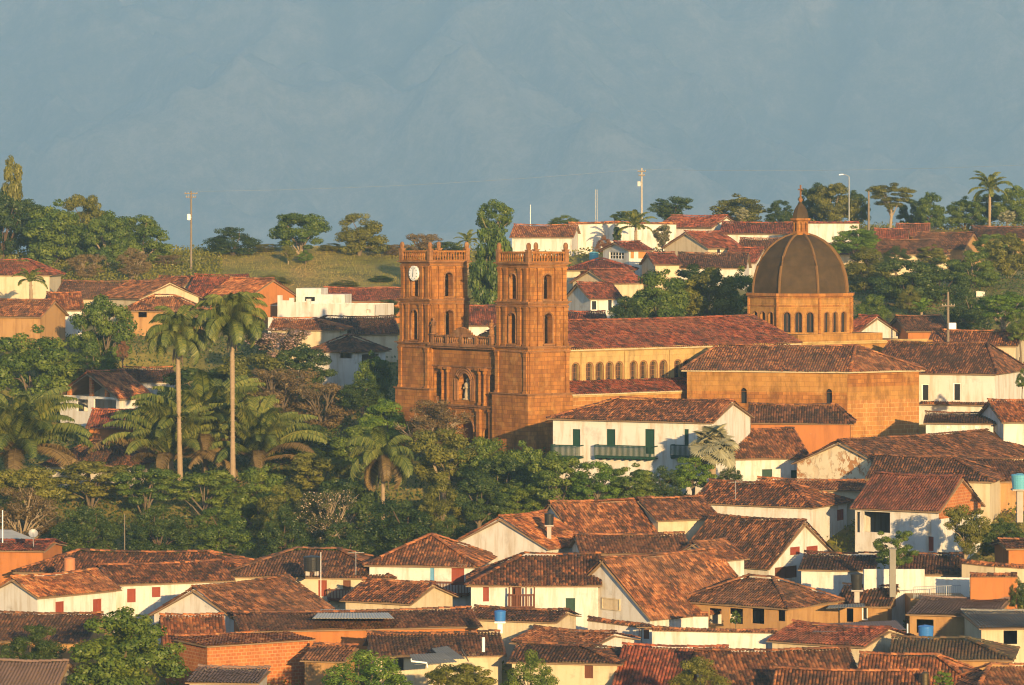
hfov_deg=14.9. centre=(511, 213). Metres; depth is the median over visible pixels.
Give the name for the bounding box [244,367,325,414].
broadleaf tree
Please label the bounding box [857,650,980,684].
tiled house
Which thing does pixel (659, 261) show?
tiled house
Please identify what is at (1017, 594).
shrub
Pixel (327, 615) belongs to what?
metal sheet
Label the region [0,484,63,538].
broadleaf tree
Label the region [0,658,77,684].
shed
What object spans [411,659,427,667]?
pipe
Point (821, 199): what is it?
broadleaf tree
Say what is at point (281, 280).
shrub
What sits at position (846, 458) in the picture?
tiled house
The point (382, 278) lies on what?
shrub
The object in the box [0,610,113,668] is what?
tiled house
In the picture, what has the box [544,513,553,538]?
water tank
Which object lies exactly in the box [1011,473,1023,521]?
water tank
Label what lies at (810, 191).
broadleaf tree
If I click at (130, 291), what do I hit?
tiled house
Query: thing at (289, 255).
broadleaf tree
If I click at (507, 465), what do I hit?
broadleaf tree
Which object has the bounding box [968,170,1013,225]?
palm tree
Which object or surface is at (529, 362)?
cathedral
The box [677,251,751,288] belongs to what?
tiled house
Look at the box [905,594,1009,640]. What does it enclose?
shed
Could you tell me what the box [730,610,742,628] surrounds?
shrub
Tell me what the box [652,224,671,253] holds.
shrub
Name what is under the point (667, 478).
broadleaf tree
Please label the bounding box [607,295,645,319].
broadleaf tree
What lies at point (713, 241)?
tiled house
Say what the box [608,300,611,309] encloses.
door
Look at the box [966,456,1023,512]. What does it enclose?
tiled house
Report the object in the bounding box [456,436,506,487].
broadleaf tree
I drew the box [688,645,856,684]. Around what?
tiled house
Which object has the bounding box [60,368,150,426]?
tiled house
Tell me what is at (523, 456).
broadleaf tree
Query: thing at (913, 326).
tiled house
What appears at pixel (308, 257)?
shrub
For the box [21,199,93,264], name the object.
broadleaf tree
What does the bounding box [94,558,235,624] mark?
tiled house
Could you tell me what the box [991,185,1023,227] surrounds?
broadleaf tree
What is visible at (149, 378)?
tiled house
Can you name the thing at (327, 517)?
broadleaf tree
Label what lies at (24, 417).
palm tree
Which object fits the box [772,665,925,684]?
tiled house
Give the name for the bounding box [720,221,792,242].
tiled house
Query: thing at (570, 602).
door
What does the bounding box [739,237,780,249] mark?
tiled house
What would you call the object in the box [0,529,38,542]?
metal sheet
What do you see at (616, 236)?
shrub
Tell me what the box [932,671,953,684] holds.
shrub
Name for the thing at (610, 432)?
door
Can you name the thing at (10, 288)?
tiled house
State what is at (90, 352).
broadleaf tree
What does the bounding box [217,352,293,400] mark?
broadleaf tree
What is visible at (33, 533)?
satellite dish
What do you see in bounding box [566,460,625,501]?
broadleaf tree
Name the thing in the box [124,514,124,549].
mast
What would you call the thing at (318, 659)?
tiled house
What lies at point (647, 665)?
tiled house
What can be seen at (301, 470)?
broadleaf tree
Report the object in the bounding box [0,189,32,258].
broadleaf tree
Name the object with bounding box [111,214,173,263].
broadleaf tree
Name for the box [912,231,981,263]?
tiled house
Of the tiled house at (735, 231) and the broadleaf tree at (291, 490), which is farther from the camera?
the tiled house at (735, 231)
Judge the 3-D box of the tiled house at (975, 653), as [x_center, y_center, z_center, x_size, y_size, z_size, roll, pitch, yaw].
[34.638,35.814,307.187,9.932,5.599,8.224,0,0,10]
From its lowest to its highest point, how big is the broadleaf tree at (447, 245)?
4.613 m
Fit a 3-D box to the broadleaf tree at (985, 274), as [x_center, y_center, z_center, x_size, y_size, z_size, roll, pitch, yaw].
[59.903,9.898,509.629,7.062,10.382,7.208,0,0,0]
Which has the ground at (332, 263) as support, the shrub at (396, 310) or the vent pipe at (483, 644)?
the shrub at (396, 310)
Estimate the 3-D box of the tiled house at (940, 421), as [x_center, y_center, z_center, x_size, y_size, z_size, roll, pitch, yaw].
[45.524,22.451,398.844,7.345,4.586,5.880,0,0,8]
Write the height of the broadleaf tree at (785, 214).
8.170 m
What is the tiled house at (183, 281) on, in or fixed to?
on the ground at (332, 263)
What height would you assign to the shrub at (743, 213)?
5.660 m
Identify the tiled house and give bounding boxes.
[0,258,65,300]
[0,298,68,349]
[0,538,66,582]
[0,567,121,632]
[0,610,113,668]
[11,548,255,575]
[40,438,156,488]
[45,291,83,336]
[56,279,153,316]
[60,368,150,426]
[85,407,148,452]
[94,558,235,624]
[98,279,202,321]
[123,366,174,394]
[124,293,208,335]
[147,574,334,649]
[154,275,193,288]
[157,612,225,684]
[173,627,314,684]
[188,273,249,318]
[207,276,295,322]
[227,546,396,609]
[229,605,482,674]
[268,316,352,372]
[300,641,358,684]
[311,333,391,388]
[313,314,399,361]
[323,286,400,322]
[340,576,457,612]
[362,533,497,608]
[363,629,506,684]
[452,509,583,562]
[464,551,601,631]
[466,604,581,663]
[469,304,496,335]
[506,639,626,684]
[509,223,580,256]
[509,624,640,647]
[544,496,673,536]
[546,396,754,494]
[567,257,638,292]
[567,281,621,317]
[568,310,606,320]
[568,531,688,555]
[569,267,642,297]
[585,547,763,627]
[599,240,654,276]
[612,642,728,684]
[635,494,716,541]
[639,251,681,288]
[661,230,742,254]
[663,214,737,236]
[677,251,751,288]
[678,537,750,578]
[686,573,846,633]
[688,512,836,584]
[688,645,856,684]
[696,478,853,541]
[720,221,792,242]
[726,246,764,278]
[733,426,808,480]
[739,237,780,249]
[748,402,856,453]
[755,476,867,525]
[766,619,915,666]
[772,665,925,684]
[791,428,1023,482]
[798,550,878,609]
[828,242,863,265]
[838,582,899,622]
[850,470,985,568]
[853,314,899,337]
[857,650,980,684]
[864,238,950,274]
[864,453,1006,523]
[874,227,909,240]
[882,340,1023,424]
[889,314,946,339]
[889,634,1019,669]
[895,222,930,238]
[896,551,963,576]
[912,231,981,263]
[923,410,995,434]
[929,328,1023,362]
[953,662,1023,684]
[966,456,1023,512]
[969,225,1023,253]
[976,398,1023,445]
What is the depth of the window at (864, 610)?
331.68 m
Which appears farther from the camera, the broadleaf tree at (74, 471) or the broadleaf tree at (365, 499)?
the broadleaf tree at (74, 471)
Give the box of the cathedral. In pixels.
[393,185,932,452]
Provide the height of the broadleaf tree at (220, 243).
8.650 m
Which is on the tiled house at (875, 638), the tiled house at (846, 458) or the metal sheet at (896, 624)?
the metal sheet at (896, 624)
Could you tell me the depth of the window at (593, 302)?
497.30 m
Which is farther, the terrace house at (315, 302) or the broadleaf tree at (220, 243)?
the broadleaf tree at (220, 243)
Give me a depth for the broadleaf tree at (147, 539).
367.18 m
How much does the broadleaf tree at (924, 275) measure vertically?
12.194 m
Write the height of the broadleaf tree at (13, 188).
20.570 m
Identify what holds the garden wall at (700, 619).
on the ground at (332, 263)
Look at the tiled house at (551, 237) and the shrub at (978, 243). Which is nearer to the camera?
the shrub at (978, 243)
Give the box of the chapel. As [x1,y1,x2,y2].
[680,343,925,437]
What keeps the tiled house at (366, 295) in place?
on the ground at (332, 263)
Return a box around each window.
[591,300,596,309]
[602,597,619,610]
[610,252,623,258]
[741,388,746,402]
[827,389,831,402]
[862,608,867,619]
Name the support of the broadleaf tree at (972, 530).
on the ground at (332, 263)
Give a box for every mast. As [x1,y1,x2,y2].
[2,510,2,542]
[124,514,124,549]
[595,189,597,221]
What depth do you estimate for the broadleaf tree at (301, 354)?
435.31 m
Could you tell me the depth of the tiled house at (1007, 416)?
395.34 m
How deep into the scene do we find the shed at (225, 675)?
296.67 m
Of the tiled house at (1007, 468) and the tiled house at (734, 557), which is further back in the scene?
the tiled house at (1007, 468)
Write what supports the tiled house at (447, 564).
on the ground at (332, 263)
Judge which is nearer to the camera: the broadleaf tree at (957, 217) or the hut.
the hut
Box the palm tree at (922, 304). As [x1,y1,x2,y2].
[910,297,936,316]
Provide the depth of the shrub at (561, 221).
583.18 m
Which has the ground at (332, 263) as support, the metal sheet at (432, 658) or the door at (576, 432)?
the metal sheet at (432, 658)
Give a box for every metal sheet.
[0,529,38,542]
[312,609,392,618]
[410,653,456,664]
[432,646,464,659]
[812,620,905,632]
[826,603,864,608]
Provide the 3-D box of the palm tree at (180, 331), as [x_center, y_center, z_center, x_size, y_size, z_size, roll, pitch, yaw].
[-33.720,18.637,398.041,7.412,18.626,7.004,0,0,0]
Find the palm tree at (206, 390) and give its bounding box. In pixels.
[121,369,295,473]
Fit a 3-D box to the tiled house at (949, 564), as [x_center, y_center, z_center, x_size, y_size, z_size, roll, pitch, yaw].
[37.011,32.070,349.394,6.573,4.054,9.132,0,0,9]
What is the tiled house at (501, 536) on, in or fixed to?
on the ground at (332, 263)
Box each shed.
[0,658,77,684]
[185,664,270,684]
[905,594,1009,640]
[960,608,1023,665]
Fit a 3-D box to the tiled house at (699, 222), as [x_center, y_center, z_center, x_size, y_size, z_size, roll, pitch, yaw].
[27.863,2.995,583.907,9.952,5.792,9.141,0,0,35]
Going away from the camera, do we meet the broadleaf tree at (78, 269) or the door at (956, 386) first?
the door at (956, 386)
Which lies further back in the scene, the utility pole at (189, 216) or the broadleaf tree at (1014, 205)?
the broadleaf tree at (1014, 205)
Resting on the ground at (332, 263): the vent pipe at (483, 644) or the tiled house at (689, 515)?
the tiled house at (689, 515)
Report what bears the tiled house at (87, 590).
on the ground at (332, 263)
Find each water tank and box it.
[64,557,74,573]
[303,555,321,575]
[494,610,505,632]
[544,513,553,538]
[589,252,598,260]
[850,572,862,602]
[918,625,933,640]
[921,671,928,684]
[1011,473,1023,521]
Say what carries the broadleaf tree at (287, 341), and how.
on the ground at (332, 263)
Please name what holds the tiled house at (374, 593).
on the ground at (332, 263)
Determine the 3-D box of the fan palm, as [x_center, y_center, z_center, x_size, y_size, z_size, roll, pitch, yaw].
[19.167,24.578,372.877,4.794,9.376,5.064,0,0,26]
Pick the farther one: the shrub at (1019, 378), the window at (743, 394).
the window at (743, 394)
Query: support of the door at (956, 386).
in the tiled house at (966, 377)
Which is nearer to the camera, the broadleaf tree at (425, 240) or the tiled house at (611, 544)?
the tiled house at (611, 544)
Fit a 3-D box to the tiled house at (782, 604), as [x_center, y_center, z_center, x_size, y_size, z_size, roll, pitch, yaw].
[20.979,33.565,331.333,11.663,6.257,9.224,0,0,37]
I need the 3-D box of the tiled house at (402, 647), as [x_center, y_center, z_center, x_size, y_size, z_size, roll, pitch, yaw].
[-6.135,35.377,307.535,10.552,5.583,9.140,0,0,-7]
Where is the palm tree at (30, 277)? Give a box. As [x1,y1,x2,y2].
[12,268,47,300]
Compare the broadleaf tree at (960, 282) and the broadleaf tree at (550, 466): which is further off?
the broadleaf tree at (960, 282)
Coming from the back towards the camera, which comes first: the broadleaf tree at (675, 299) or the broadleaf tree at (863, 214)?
the broadleaf tree at (863, 214)
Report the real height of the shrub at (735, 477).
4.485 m
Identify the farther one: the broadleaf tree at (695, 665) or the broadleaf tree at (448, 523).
the broadleaf tree at (448, 523)
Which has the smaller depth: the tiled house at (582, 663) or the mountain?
the tiled house at (582, 663)
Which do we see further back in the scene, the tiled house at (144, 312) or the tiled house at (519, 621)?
the tiled house at (144, 312)
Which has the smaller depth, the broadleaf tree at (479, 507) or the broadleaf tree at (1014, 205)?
the broadleaf tree at (479, 507)
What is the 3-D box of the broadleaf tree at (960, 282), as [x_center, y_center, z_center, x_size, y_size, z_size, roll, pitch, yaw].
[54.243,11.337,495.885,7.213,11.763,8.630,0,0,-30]
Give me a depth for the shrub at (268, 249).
562.41 m
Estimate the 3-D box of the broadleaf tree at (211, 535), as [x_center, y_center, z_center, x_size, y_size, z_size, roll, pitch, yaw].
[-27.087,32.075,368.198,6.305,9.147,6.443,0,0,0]
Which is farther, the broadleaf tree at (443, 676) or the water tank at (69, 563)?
the water tank at (69, 563)
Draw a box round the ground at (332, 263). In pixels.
[0,227,1023,684]
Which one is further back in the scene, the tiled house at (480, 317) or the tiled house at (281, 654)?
the tiled house at (480, 317)
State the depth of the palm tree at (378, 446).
377.37 m
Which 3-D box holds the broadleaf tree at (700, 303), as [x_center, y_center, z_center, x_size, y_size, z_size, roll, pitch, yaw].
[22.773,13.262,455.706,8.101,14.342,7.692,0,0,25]
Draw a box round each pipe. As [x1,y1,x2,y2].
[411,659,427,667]
[482,637,484,651]
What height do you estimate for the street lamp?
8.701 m
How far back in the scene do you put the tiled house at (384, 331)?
458.60 m
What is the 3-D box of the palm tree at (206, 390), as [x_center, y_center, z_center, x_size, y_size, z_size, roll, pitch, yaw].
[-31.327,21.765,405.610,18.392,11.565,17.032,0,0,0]
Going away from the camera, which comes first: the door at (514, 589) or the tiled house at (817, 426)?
the door at (514, 589)
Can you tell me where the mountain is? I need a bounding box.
[0,0,1023,253]
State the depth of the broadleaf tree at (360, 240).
558.95 m
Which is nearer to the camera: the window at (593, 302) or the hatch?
the hatch
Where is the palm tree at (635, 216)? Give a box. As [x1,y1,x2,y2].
[615,209,656,239]
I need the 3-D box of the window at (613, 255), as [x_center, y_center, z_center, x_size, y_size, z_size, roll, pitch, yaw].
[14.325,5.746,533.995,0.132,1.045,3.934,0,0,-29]
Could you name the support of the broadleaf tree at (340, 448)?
on the ground at (332, 263)
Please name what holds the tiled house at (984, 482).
on the ground at (332, 263)
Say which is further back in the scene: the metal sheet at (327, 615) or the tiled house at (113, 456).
the tiled house at (113, 456)
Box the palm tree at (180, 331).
[145,305,215,479]
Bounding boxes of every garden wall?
[568,220,676,253]
[587,615,651,647]
[652,625,777,651]
[692,611,707,627]
[808,221,859,242]
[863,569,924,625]
[925,577,969,596]
[961,558,1023,587]
[970,572,1017,608]
[976,291,984,297]
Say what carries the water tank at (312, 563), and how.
on the tiled house at (342, 572)
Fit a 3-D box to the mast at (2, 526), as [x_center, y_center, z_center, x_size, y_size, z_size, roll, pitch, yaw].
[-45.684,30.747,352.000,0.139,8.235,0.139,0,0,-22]
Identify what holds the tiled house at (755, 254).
on the ground at (332, 263)
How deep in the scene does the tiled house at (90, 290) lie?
495.78 m
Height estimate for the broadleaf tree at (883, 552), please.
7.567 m
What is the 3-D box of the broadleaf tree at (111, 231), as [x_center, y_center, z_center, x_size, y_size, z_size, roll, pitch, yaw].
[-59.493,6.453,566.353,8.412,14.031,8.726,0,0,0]
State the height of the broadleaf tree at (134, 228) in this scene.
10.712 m
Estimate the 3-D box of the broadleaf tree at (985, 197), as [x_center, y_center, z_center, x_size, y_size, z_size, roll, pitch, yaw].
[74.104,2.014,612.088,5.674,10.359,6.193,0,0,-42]
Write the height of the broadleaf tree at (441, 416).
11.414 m
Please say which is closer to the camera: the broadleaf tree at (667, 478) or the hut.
the hut
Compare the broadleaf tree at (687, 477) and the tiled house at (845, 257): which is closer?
the broadleaf tree at (687, 477)
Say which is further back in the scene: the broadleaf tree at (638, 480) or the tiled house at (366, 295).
the tiled house at (366, 295)
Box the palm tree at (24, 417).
[0,386,95,477]
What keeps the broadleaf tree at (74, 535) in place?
on the ground at (332, 263)
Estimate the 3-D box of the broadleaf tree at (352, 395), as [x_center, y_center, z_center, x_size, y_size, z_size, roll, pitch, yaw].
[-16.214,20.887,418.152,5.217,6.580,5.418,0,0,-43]
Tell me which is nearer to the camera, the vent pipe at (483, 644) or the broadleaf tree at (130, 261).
the vent pipe at (483, 644)
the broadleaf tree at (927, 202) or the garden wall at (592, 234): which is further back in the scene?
the broadleaf tree at (927, 202)
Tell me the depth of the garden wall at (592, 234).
561.86 m
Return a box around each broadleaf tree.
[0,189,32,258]
[0,324,76,396]
[0,465,67,530]
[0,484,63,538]
[0,624,66,663]
[1,155,22,256]
[5,199,60,252]
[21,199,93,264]
[49,505,125,551]
[52,460,134,509]
[59,347,122,379]
[62,194,106,248]
[65,606,190,684]
[67,254,107,279]
[67,293,137,368]
[81,210,138,266]
[84,210,114,249]
[99,223,151,251]
[109,464,180,514]
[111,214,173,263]
[115,246,151,279]
[126,502,197,553]
[151,255,182,267]
[157,367,243,410]
[165,470,239,527]
[189,506,255,554]
[202,227,262,255]
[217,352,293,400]
[225,465,290,527]
[240,422,332,464]
[243,328,311,357]
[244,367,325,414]
[249,484,309,538]
[257,504,313,554]
[267,212,331,253]
[276,343,337,398]
[281,245,296,263]
[284,451,361,516]
[288,382,357,429]
[292,489,358,543]
[307,477,379,529]
[319,521,372,555]
[320,649,413,684]
[328,425,389,464]
[334,213,390,255]
[335,379,384,435]
[354,350,392,413]
[357,398,411,443]
[362,499,433,554]
[394,397,474,450]
[405,233,442,253]
[408,427,479,499]
[418,473,466,532]
[424,663,497,684]
[425,241,463,254]
[429,514,470,541]
[447,477,510,527]
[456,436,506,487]
[465,456,540,502]
[468,223,512,303]
[475,199,513,237]
[492,481,544,516]
[498,440,551,502]
[500,649,559,684]
[525,450,590,503]
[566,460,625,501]
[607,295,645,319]
[607,462,661,499]
[624,268,691,318]
[644,465,682,498]
[647,196,693,220]
[666,263,717,297]
[668,656,732,684]
[671,456,717,494]
[681,266,742,317]
[709,193,765,223]
[722,265,752,314]
[764,200,793,223]
[797,182,834,220]
[807,182,861,221]
[830,225,880,279]
[843,190,870,222]
[844,246,891,292]
[855,294,891,320]
[865,182,916,229]
[868,259,943,303]
[873,530,918,568]
[895,199,928,224]
[895,284,921,314]
[913,192,948,231]
[915,256,971,301]
[943,504,992,558]
[944,196,987,229]
[944,291,995,331]
[949,250,1000,287]
[971,193,1002,223]
[973,291,1023,329]
[976,517,1023,555]
[984,232,1023,277]
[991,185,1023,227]
[1006,312,1023,361]
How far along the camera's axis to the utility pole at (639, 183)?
569.88 m
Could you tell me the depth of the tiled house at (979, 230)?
583.13 m
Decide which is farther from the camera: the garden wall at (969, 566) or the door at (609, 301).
the door at (609, 301)
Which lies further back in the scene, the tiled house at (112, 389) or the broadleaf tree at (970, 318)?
the broadleaf tree at (970, 318)
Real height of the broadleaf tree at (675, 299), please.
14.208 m
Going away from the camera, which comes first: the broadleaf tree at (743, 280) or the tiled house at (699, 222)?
the broadleaf tree at (743, 280)
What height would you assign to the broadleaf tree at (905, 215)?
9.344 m
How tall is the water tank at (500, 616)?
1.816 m
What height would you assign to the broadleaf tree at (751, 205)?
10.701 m
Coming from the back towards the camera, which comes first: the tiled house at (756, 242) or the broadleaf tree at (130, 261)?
the tiled house at (756, 242)
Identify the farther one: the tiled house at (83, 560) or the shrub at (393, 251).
the shrub at (393, 251)
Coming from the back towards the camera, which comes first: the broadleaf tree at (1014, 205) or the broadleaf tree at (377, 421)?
the broadleaf tree at (1014, 205)
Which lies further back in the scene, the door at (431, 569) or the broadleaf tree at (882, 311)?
the broadleaf tree at (882, 311)
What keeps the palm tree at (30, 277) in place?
on the ground at (332, 263)
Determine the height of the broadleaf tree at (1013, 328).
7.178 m
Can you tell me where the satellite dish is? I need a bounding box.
[29,529,37,546]
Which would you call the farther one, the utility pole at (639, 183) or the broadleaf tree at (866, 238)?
the utility pole at (639, 183)
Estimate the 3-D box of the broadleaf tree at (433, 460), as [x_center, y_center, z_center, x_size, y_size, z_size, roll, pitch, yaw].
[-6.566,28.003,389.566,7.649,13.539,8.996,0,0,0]
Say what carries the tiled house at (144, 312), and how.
on the ground at (332, 263)
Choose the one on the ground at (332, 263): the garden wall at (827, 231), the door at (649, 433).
the garden wall at (827, 231)
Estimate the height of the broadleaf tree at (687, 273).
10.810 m
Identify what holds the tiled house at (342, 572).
on the ground at (332, 263)
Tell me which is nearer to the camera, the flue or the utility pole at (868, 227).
the flue
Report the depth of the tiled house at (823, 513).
363.90 m
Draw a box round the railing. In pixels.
[905,585,964,631]
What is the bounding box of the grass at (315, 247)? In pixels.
[141,245,510,301]
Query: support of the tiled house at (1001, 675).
on the ground at (332, 263)
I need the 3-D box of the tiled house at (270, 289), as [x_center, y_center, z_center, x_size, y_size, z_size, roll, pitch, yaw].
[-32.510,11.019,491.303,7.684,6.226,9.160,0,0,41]
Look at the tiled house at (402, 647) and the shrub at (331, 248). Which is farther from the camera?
the shrub at (331, 248)
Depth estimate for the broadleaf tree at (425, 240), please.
561.89 m
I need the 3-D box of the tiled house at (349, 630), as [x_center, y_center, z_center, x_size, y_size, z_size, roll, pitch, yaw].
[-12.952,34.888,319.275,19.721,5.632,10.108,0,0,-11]
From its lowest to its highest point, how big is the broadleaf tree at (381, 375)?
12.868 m
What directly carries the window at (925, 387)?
in the tiled house at (966, 377)
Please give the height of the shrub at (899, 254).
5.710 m
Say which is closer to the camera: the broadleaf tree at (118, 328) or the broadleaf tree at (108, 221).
the broadleaf tree at (118, 328)
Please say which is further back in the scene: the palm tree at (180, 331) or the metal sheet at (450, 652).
the palm tree at (180, 331)
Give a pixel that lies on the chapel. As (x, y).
(874, 393)
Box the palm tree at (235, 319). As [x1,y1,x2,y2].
[193,291,267,492]
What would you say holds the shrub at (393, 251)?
on the ground at (332, 263)
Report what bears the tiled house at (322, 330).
on the ground at (332, 263)
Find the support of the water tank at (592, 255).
on the ground at (332, 263)
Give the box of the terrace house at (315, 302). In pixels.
[268,288,393,332]
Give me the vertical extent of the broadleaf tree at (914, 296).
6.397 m
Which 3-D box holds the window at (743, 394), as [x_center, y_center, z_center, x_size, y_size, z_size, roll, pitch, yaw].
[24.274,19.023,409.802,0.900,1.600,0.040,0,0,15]
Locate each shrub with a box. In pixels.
[116,341,129,366]
[252,244,279,251]
[258,274,291,283]
[296,250,313,264]
[316,243,340,250]
[329,280,360,286]
[367,275,393,281]
[378,244,406,254]
[380,299,399,317]
[548,215,579,225]
[595,235,611,252]
[609,211,628,220]
[612,227,621,239]
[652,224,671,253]
[716,466,742,483]
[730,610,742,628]
[734,207,748,222]
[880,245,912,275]
[916,244,948,263]
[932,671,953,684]
[972,233,1008,259]
[997,210,1015,225]
[1008,577,1023,608]
[1015,368,1023,398]
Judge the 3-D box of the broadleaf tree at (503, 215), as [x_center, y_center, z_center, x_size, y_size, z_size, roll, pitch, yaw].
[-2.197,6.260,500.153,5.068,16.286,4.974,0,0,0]
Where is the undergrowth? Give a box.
[0,272,1023,557]
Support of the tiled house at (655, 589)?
on the ground at (332, 263)
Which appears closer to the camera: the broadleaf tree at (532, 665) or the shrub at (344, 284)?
the broadleaf tree at (532, 665)
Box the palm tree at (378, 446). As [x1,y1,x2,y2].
[346,427,413,519]
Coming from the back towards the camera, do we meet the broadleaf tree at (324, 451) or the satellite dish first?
the broadleaf tree at (324, 451)
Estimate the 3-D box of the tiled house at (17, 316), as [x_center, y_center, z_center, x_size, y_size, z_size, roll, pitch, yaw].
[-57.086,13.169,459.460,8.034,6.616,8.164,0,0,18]
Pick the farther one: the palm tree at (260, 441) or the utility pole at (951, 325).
the utility pole at (951, 325)
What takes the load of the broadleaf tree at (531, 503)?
on the ground at (332, 263)
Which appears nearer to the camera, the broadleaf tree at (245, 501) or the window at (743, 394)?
the broadleaf tree at (245, 501)
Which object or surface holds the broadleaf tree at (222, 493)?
on the ground at (332, 263)
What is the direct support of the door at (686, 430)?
in the tiled house at (653, 434)
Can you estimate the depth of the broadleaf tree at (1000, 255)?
518.61 m
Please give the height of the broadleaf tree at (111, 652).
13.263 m
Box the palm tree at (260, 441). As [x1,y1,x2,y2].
[188,395,328,475]
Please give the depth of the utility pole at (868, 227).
587.88 m
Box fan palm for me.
[688,423,739,480]
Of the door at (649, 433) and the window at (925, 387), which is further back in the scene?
the window at (925, 387)
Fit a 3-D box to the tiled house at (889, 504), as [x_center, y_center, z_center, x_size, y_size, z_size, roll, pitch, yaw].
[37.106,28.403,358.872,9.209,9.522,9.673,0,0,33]
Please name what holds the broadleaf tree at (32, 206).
on the ground at (332, 263)
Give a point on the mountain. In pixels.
(158, 110)
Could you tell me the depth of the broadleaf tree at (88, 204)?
559.20 m
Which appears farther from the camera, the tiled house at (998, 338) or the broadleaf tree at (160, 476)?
the tiled house at (998, 338)
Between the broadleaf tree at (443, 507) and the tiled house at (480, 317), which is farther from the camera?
the tiled house at (480, 317)
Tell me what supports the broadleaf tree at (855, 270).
on the ground at (332, 263)
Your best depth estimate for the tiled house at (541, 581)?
330.10 m
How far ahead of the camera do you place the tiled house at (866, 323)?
461.67 m
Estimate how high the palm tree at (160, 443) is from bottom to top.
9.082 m
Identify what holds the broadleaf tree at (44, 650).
on the ground at (332, 263)
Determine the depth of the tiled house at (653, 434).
384.27 m
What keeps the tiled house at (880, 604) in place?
on the ground at (332, 263)
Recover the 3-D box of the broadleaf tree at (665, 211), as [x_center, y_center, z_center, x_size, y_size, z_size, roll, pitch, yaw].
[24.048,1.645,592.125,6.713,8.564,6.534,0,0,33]
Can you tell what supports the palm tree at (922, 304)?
on the ground at (332, 263)
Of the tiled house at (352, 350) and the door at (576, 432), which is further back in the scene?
the tiled house at (352, 350)
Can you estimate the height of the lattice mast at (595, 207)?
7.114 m
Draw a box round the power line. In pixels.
[246,169,636,190]
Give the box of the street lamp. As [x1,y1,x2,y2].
[839,174,849,220]
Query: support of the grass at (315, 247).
on the ground at (332, 263)
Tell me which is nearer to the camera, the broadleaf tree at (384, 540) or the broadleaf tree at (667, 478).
the broadleaf tree at (384, 540)
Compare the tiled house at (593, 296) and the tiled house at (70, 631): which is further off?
the tiled house at (593, 296)
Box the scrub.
[0,218,1023,684]
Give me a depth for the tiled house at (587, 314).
470.18 m
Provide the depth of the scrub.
542.27 m
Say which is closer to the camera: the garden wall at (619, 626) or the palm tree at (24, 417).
the garden wall at (619, 626)
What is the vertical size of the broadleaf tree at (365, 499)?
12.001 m
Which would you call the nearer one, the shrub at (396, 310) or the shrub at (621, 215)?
the shrub at (396, 310)
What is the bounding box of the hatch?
[636,623,650,638]
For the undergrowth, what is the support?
on the ground at (332, 263)
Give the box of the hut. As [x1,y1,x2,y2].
[989,537,1023,563]
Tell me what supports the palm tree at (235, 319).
on the ground at (332, 263)
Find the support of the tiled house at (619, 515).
on the ground at (332, 263)
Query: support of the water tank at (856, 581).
on the metal sheet at (846, 605)
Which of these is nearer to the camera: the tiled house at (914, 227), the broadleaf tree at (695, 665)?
the broadleaf tree at (695, 665)
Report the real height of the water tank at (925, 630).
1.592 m
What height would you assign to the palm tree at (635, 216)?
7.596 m
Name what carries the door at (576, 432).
in the tiled house at (653, 434)
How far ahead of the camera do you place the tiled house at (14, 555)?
349.62 m
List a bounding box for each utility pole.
[184,191,197,270]
[637,168,645,218]
[867,191,869,229]
[942,292,955,343]
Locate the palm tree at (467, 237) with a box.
[453,229,478,274]
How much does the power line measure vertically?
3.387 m
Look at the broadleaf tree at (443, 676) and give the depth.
286.83 m
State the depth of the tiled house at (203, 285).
500.03 m
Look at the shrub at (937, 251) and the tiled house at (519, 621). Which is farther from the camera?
the shrub at (937, 251)
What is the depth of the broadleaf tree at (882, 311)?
475.20 m
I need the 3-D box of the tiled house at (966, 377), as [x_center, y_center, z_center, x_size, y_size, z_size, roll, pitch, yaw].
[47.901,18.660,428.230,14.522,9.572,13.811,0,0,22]
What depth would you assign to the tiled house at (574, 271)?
522.61 m
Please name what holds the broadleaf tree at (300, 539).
on the ground at (332, 263)
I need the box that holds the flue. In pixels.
[888,548,896,596]
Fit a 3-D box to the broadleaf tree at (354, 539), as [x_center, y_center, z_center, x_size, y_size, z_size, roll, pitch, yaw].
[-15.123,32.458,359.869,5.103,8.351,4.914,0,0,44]
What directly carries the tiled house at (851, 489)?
on the ground at (332, 263)
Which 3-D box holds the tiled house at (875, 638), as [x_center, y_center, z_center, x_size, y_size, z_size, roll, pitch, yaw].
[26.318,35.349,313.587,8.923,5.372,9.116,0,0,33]
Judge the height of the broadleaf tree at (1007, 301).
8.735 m
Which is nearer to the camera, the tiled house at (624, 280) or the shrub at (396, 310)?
the shrub at (396, 310)
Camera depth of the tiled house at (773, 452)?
385.52 m
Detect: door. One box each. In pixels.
[430,568,433,579]
[512,587,520,605]
[566,598,574,610]
[573,429,579,444]
[607,429,614,444]
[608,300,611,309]
[645,429,654,453]
[685,429,688,444]
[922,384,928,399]
[953,383,960,399]
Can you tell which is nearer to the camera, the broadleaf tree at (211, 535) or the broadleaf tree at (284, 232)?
the broadleaf tree at (211, 535)
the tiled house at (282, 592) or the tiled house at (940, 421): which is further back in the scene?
the tiled house at (940, 421)
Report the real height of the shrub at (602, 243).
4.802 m
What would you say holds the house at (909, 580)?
on the ground at (332, 263)
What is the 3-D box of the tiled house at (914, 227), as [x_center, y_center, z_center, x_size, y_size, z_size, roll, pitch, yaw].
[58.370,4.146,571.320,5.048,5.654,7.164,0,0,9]
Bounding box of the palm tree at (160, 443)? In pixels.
[87,399,247,484]

